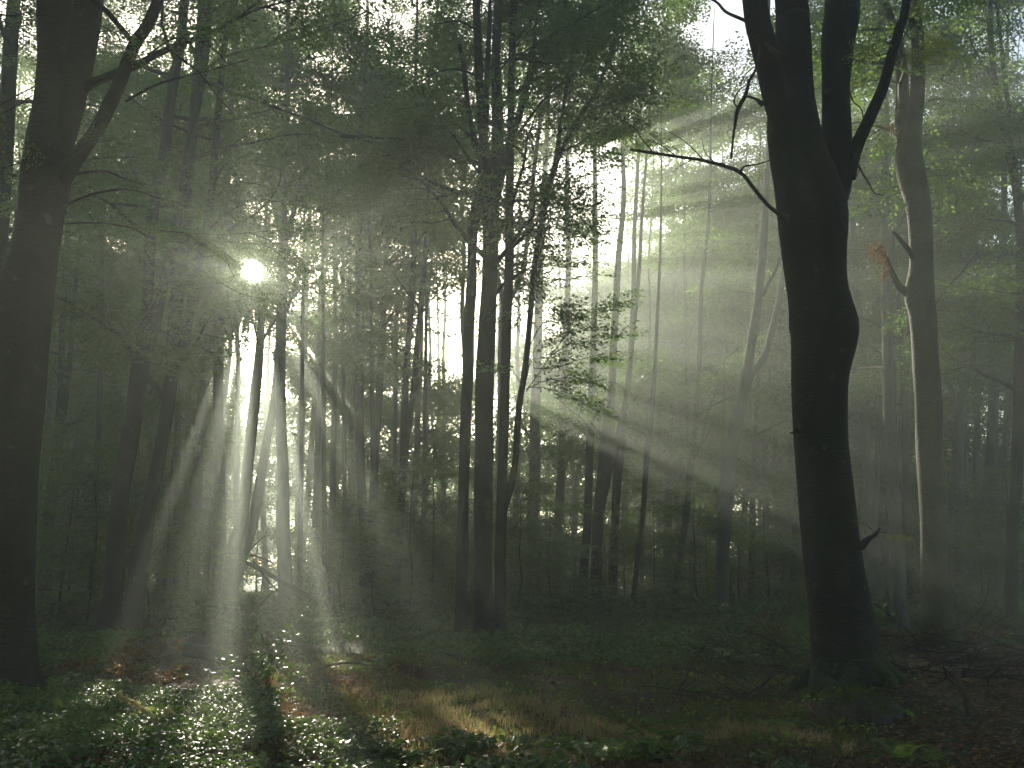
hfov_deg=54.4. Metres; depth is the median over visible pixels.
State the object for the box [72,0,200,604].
beech tree
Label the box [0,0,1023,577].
sky
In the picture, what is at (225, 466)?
beech tree
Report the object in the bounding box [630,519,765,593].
young beech
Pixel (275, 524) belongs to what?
beech tree
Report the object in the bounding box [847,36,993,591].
beech tree
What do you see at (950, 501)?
beech tree
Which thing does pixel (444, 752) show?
bramble
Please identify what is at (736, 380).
beech tree
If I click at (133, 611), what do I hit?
beech tree
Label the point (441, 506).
young beech
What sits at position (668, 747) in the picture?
bramble
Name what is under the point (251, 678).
beech seedling
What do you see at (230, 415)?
beech tree
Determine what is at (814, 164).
beech tree
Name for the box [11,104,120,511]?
beech tree
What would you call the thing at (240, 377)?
beech tree
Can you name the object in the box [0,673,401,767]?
bramble carpet
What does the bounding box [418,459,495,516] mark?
beech tree
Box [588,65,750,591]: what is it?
beech tree
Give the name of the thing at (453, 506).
young beech
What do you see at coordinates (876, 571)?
beech tree
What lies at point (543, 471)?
young beech
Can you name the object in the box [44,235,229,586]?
beech tree
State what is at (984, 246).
beech tree
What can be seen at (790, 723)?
fern
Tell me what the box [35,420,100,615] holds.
young beech
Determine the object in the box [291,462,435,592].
young beech
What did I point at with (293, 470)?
beech tree
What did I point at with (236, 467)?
beech tree
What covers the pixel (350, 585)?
young beech
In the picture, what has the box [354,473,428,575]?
young beech
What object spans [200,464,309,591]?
young beech
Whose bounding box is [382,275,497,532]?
beech tree
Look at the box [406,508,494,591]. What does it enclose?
young beech
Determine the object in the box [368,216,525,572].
beech tree
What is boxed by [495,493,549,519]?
beech tree
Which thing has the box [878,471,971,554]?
young beech
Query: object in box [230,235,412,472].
beech tree
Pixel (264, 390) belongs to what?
beech tree
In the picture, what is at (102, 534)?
young beech
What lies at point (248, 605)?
undergrowth
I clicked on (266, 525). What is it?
beech tree
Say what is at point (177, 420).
beech tree
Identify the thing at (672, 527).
young beech
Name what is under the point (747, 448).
beech tree
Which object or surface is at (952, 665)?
brush pile
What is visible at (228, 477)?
beech tree
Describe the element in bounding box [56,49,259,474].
beech tree
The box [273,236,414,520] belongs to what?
beech tree
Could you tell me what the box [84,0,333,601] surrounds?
beech tree
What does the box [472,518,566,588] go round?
young beech
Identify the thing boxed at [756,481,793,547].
beech tree
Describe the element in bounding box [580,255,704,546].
beech tree
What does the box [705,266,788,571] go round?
beech tree
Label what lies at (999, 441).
beech tree
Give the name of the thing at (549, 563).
young beech
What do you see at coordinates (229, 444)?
beech tree
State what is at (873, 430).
beech tree
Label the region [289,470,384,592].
young beech
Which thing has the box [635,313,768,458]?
beech tree
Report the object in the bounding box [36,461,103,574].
young beech
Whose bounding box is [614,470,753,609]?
young beech
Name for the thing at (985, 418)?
beech tree
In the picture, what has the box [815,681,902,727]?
mossy stump
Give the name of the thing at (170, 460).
young beech
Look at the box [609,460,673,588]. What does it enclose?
beech tree
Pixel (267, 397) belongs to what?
beech tree
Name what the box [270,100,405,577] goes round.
beech tree
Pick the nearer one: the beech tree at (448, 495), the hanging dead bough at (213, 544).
the hanging dead bough at (213, 544)
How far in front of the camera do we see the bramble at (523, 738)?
8.48 m
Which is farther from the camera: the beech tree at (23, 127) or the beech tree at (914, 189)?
the beech tree at (23, 127)
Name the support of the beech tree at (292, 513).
on the ground at (359, 648)
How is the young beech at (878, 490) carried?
on the ground at (359, 648)
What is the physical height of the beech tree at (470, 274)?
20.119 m
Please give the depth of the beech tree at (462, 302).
42.94 m
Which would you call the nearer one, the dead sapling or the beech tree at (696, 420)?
the dead sapling
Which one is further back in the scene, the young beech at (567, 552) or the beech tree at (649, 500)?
the beech tree at (649, 500)
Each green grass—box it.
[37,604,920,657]
[251,644,876,767]
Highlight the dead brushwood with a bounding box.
[245,536,328,608]
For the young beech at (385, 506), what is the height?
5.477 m
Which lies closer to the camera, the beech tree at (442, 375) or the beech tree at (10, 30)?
the beech tree at (10, 30)
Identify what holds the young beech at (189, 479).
on the ground at (359, 648)
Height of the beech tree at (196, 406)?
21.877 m
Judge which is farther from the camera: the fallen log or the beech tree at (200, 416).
the beech tree at (200, 416)
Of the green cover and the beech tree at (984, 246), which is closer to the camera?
the green cover
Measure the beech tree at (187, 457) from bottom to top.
26.234 m
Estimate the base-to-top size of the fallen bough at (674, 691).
0.132 m
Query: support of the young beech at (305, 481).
on the ground at (359, 648)
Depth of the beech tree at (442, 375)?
60.41 m
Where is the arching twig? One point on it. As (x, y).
(316, 669)
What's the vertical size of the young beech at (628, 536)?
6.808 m
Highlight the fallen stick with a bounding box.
[695,684,730,700]
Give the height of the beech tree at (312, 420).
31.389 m
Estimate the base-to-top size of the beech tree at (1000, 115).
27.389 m
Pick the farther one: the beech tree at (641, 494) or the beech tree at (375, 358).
the beech tree at (641, 494)
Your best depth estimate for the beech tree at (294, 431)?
73.89 m
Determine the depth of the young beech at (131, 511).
28.45 m
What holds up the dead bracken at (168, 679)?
on the ground at (359, 648)
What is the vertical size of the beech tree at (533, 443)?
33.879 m
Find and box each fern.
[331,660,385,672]
[760,717,821,731]
[852,737,939,767]
[911,749,959,764]
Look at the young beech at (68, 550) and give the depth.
55.35 m
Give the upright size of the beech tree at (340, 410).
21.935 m
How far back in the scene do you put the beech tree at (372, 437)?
38.88 m
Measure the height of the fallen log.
0.666 m
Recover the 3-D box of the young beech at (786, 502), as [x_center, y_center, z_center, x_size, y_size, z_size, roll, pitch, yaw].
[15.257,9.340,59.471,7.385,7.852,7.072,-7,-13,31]
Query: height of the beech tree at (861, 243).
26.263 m
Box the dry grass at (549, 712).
[286,683,857,767]
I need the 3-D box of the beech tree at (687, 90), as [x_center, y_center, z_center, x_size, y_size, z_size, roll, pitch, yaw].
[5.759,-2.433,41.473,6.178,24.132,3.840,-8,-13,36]
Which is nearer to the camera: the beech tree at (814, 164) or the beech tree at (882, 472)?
the beech tree at (814, 164)
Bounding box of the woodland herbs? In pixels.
[244,642,926,763]
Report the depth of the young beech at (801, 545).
43.59 m
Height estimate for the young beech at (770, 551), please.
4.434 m
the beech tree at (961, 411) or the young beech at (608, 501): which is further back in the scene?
the young beech at (608, 501)
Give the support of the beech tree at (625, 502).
on the ground at (359, 648)
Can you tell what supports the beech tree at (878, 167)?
on the ground at (359, 648)
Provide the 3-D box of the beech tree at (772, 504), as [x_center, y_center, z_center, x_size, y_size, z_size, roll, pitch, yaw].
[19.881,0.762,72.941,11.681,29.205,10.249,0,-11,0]
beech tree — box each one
[0,0,73,594]
[0,0,185,331]
[0,0,432,701]
[0,12,134,339]
[0,27,36,153]
[8,0,163,612]
[9,212,92,470]
[10,0,449,643]
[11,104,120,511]
[29,0,389,638]
[37,274,93,567]
[39,198,132,587]
[44,46,181,594]
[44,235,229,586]
[49,10,286,591]
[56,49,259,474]
[57,216,182,587]
[59,61,218,526]
[68,128,200,498]
[70,67,265,593]
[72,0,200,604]
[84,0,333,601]
[93,0,262,615]
[95,0,316,600]
[102,336,275,581]
[107,334,275,493]
[109,264,233,582]
[110,251,297,588]
[115,152,258,587]
[125,140,312,525]
[127,32,348,615]
[140,171,296,588]
[140,343,248,576]
[164,87,317,522]
[172,345,311,587]
[205,208,328,591]
[225,153,372,583]
[226,478,294,586]
[228,484,275,563]
[229,0,410,620]
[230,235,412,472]
[240,0,394,612]
[240,473,311,570]
[242,48,459,592]
[245,16,439,597]
[245,185,393,593]
[248,453,356,592]
[251,0,418,610]
[253,214,400,543]
[254,50,466,605]
[270,0,473,614]
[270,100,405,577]
[272,306,389,562]
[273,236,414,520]
[273,284,421,512]
[286,0,508,613]
[296,46,480,585]
[297,0,466,612]
[301,0,676,635]
[313,43,495,587]
[339,43,482,593]
[347,18,527,549]
[347,178,502,586]
[349,222,458,584]
[366,471,435,542]
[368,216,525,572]
[374,0,625,643]
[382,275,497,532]
[383,0,716,630]
[389,0,558,613]
[412,241,557,497]
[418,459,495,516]
[420,477,473,532]
[437,118,584,589]
[454,5,601,593]
[474,273,638,556]
[493,192,607,562]
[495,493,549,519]
[503,13,694,596]
[510,177,625,589]
[510,247,643,574]
[523,0,710,615]
[524,0,676,612]
[531,0,723,595]
[541,509,581,537]
[544,253,674,591]
[555,280,643,562]
[565,175,698,589]
[566,259,663,592]
[572,44,714,614]
[576,220,716,577]
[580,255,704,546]
[581,253,696,579]
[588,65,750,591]
[593,311,673,544]
[597,249,794,573]
[605,52,750,591]
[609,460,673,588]
[610,218,740,558]
[613,0,964,698]
[615,25,769,592]
[617,156,766,543]
[624,62,781,479]
[626,201,785,582]
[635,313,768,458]
[639,9,791,602]
[655,137,790,602]
[659,190,785,589]
[660,83,859,602]
[663,261,778,467]
[698,0,872,622]
[703,264,854,586]
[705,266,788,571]
[706,291,793,573]
[718,141,853,586]
[721,80,908,596]
[723,211,856,586]
[724,0,1016,653]
[736,289,787,521]
[742,32,972,337]
[750,0,1013,613]
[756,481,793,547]
[771,158,942,438]
[772,237,915,564]
[773,228,916,516]
[808,0,1023,630]
[815,0,975,616]
[819,88,967,507]
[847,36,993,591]
[847,143,1010,586]
[847,219,986,545]
[849,247,964,540]
[857,0,1023,598]
[862,98,1022,590]
[864,79,998,382]
[869,0,1023,626]
[874,4,1023,597]
[875,41,1022,587]
[898,154,1023,542]
[910,240,1023,506]
[912,261,1023,503]
[933,135,1023,577]
[942,92,1023,591]
[942,177,1023,542]
[942,341,1023,501]
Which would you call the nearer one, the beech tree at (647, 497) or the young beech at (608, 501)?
the young beech at (608, 501)
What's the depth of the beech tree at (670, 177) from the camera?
50.77 m
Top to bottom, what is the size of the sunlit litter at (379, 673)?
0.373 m
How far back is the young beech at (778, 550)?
54.23 m
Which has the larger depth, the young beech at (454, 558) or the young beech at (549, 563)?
the young beech at (549, 563)
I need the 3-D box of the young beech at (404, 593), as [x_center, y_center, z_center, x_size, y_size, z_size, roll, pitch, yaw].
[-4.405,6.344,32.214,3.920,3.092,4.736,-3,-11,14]
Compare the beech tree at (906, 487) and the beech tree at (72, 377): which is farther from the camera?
the beech tree at (72, 377)
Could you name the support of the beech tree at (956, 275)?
on the ground at (359, 648)
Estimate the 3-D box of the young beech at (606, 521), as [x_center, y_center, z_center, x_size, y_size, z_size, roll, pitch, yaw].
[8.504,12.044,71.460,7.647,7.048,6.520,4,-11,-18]
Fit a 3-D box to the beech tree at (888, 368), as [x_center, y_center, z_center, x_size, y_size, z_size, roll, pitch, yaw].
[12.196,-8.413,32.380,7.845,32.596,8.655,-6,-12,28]
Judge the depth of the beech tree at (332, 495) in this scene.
44.34 m
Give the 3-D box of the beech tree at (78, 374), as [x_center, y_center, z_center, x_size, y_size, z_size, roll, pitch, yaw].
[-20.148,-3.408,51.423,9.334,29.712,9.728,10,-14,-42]
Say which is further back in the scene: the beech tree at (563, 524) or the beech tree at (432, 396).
the beech tree at (563, 524)
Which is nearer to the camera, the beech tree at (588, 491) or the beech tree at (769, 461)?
the beech tree at (588, 491)
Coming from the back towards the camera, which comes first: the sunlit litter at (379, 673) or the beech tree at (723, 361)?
the beech tree at (723, 361)
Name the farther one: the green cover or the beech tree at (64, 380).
the beech tree at (64, 380)
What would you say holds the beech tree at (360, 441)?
on the ground at (359, 648)
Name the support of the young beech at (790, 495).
on the ground at (359, 648)
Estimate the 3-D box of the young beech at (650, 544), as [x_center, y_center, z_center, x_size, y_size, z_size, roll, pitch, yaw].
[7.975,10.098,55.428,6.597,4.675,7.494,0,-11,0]
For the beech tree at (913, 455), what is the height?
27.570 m
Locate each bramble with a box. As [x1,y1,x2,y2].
[307,734,444,765]
[420,732,488,757]
[509,731,589,766]
[602,721,716,762]
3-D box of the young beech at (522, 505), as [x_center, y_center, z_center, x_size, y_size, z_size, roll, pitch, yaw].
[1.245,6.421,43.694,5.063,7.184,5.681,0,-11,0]
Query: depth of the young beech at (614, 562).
41.40 m
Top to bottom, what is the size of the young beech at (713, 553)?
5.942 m
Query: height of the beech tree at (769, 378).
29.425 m
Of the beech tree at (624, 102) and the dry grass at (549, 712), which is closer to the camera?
the dry grass at (549, 712)
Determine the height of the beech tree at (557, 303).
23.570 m
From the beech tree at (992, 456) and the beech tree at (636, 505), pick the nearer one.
the beech tree at (992, 456)
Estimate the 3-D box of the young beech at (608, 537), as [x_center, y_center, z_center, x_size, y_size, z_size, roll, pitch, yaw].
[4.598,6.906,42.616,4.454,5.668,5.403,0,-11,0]
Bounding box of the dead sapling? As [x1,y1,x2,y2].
[955,663,972,716]
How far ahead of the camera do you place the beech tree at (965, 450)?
49.87 m
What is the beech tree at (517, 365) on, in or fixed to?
on the ground at (359, 648)
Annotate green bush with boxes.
[269,567,340,614]
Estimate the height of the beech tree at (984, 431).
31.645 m
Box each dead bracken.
[57,625,184,685]
[106,654,192,688]
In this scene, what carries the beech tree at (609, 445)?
on the ground at (359, 648)
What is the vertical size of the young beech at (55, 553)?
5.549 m
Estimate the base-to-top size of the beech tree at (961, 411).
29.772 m
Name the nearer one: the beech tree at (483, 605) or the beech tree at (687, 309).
the beech tree at (483, 605)
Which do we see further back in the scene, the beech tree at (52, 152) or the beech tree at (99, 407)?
the beech tree at (99, 407)
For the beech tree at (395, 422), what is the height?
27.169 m
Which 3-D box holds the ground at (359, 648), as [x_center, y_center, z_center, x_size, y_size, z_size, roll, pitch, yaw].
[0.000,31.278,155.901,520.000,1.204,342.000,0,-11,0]
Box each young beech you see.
[35,415,154,623]
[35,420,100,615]
[35,442,221,630]
[35,489,85,611]
[36,425,118,607]
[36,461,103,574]
[36,471,126,591]
[36,497,126,591]
[37,434,163,588]
[38,473,107,589]
[43,435,228,615]
[56,422,239,622]
[74,470,236,625]
[98,467,257,614]
[146,429,246,593]
[150,507,256,595]
[155,517,263,590]
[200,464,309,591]
[212,533,296,600]
[246,467,358,590]
[254,522,350,598]
[273,525,368,614]
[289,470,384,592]
[290,490,405,618]
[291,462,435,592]
[294,478,427,593]
[296,532,442,619]
[312,484,419,592]
[335,515,447,593]
[336,515,455,585]
[351,485,455,591]
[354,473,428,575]
[355,459,493,618]
[379,442,513,602]
[401,510,492,601]
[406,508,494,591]
[417,453,563,601]
[425,526,548,591]
[426,496,521,601]
[454,466,608,619]
[469,466,578,590]
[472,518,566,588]
[492,502,627,617]
[493,453,589,595]
[493,532,590,590]
[526,495,630,598]
[542,476,638,590]
[546,484,627,584]
[557,459,668,599]
[574,479,667,602]
[581,506,662,585]
[590,492,715,599]
[602,526,712,591]
[606,509,673,585]
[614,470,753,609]
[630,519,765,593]
[651,505,712,584]
[655,504,772,605]
[657,515,773,588]
[673,523,761,589]
[678,507,804,615]
[679,466,774,593]
[685,486,769,589]
[703,486,805,601]
[712,506,788,581]
[715,479,800,587]
[730,521,803,591]
[736,533,804,598]
[740,517,805,591]
[770,491,888,597]
[774,483,865,575]
[798,518,919,591]
[854,452,951,586]
[857,467,982,578]
[860,536,920,599]
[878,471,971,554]
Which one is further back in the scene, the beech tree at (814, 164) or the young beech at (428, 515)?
the young beech at (428, 515)
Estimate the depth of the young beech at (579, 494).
64.50 m
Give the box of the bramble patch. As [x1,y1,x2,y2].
[278,714,816,767]
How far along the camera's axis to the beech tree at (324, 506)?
36.72 m
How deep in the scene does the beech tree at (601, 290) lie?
71.34 m
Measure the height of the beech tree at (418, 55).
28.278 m
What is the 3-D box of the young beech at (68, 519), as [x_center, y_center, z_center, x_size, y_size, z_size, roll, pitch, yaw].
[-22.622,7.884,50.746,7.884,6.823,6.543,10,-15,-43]
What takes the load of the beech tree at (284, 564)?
on the ground at (359, 648)
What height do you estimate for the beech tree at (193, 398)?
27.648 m
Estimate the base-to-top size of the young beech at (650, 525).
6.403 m
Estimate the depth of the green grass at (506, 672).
12.62 m
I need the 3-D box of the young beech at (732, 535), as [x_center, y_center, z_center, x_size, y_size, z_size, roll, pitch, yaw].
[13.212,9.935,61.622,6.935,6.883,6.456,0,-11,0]
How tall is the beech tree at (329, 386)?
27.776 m
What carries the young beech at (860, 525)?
on the ground at (359, 648)
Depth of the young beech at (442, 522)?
40.93 m
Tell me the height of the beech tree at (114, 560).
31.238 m
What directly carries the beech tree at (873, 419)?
on the ground at (359, 648)
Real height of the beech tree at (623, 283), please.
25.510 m
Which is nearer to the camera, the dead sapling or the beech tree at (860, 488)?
the dead sapling
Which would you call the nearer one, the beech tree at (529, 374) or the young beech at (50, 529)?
the young beech at (50, 529)
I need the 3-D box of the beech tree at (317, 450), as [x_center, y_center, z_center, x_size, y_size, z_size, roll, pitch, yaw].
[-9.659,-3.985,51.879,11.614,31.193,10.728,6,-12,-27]
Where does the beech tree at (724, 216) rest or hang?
on the ground at (359, 648)
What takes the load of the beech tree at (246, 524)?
on the ground at (359, 648)
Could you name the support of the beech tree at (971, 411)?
on the ground at (359, 648)
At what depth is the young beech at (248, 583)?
60.38 m
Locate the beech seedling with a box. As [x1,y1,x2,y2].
[214,624,313,704]
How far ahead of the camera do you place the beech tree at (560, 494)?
46.56 m
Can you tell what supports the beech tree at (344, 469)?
on the ground at (359, 648)
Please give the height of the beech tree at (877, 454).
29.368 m
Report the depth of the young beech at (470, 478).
51.06 m
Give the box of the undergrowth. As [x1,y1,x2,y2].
[35,586,1023,626]
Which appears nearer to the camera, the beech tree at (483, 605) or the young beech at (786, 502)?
the beech tree at (483, 605)
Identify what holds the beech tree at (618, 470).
on the ground at (359, 648)
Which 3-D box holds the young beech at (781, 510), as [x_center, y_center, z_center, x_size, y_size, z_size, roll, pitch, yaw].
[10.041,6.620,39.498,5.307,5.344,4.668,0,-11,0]
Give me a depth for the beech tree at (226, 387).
58.29 m
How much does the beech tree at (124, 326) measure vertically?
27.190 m
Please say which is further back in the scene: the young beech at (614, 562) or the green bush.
the young beech at (614, 562)
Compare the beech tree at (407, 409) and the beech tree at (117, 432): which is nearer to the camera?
the beech tree at (407, 409)
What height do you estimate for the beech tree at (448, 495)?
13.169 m
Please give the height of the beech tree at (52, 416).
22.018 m
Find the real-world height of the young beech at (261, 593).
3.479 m
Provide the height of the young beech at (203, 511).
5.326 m
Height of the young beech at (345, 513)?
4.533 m
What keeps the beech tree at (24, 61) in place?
on the ground at (359, 648)
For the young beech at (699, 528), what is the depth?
47.75 m
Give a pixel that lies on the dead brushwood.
(261, 570)
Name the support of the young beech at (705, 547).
on the ground at (359, 648)
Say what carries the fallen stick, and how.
on the ground at (359, 648)
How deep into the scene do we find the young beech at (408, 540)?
50.91 m
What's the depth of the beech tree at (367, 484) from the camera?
84.87 m
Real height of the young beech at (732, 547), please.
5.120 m
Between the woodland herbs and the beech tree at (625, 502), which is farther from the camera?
the beech tree at (625, 502)
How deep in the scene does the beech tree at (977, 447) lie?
52.80 m
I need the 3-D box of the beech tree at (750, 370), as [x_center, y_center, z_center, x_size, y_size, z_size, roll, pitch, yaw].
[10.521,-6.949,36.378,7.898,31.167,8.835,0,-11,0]
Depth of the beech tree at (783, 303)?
46.87 m
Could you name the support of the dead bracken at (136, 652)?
on the ground at (359, 648)
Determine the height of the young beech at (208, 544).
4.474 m
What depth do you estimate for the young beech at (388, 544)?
53.86 m
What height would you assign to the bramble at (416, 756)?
0.338 m
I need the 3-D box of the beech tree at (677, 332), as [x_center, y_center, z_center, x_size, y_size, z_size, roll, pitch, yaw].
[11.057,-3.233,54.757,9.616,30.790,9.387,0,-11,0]
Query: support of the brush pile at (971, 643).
on the ground at (359, 648)
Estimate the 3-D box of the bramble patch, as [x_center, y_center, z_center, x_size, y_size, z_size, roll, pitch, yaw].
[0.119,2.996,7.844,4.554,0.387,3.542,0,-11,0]
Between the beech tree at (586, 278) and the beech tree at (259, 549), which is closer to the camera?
the beech tree at (586, 278)
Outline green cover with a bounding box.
[36,609,1023,682]
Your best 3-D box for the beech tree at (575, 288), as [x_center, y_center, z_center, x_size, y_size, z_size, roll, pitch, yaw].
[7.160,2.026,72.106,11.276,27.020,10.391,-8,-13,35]
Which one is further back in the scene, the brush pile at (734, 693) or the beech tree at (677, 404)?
the beech tree at (677, 404)
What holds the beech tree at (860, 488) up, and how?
on the ground at (359, 648)
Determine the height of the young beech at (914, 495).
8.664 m
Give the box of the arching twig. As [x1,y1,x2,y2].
[295,662,367,684]
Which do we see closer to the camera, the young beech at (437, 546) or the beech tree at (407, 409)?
the beech tree at (407, 409)
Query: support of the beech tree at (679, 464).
on the ground at (359, 648)
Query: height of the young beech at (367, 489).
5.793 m
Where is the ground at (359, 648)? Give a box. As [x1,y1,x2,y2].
[0,578,1023,767]
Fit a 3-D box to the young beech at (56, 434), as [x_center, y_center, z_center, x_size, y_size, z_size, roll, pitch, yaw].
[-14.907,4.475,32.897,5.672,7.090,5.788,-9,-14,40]
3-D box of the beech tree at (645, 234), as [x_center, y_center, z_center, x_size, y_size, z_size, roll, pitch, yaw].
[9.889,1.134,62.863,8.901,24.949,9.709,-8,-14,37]
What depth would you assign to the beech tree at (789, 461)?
62.07 m
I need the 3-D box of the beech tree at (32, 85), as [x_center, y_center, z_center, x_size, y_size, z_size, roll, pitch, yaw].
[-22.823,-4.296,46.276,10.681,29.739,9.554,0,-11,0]
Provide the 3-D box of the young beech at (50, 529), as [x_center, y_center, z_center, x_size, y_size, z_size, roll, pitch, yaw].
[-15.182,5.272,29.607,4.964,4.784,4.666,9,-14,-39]
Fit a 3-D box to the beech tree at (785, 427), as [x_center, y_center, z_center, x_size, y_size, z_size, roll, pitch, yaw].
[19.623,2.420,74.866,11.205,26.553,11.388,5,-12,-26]
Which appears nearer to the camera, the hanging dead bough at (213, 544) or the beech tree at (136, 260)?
the hanging dead bough at (213, 544)
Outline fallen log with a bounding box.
[131,636,243,666]
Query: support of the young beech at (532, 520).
on the ground at (359, 648)
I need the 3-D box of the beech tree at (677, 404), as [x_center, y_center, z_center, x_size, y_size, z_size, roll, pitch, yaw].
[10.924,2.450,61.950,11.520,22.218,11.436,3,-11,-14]
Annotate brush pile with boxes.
[592,603,1023,695]
[615,639,1010,709]
[800,583,1023,666]
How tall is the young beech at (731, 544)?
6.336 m
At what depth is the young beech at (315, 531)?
39.13 m
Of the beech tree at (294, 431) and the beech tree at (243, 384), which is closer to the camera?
the beech tree at (243, 384)
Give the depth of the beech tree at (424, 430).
42.43 m
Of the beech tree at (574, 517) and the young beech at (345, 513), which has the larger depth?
the beech tree at (574, 517)
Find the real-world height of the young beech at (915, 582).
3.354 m
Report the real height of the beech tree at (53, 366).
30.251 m
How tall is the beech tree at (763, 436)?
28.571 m
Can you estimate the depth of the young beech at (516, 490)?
33.07 m
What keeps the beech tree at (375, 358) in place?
on the ground at (359, 648)
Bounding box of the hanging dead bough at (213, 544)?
[183,530,220,554]
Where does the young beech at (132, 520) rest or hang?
on the ground at (359, 648)
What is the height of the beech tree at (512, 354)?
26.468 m
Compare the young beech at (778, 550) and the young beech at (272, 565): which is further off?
the young beech at (778, 550)
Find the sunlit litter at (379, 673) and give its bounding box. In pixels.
[263,648,426,750]
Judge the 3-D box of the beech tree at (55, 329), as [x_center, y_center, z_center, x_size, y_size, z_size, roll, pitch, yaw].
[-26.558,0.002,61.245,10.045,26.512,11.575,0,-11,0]
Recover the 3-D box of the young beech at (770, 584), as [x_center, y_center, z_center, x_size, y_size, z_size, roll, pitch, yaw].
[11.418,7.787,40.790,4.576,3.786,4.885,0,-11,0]
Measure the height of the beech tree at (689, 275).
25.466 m
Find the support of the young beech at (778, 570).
on the ground at (359, 648)
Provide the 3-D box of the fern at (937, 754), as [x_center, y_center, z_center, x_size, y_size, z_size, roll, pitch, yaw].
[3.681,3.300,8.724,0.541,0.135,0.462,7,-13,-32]
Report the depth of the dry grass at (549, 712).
10.73 m
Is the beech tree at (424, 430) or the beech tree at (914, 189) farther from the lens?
the beech tree at (424, 430)
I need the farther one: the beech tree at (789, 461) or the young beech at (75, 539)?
the beech tree at (789, 461)
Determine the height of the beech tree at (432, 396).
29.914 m
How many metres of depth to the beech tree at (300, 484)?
40.26 m
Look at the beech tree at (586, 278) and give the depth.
76.15 m
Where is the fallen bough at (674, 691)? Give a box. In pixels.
[661,682,689,700]
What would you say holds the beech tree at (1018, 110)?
on the ground at (359, 648)
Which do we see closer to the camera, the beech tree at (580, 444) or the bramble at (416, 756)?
the bramble at (416, 756)
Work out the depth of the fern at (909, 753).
8.63 m
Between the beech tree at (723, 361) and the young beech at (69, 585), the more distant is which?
the beech tree at (723, 361)

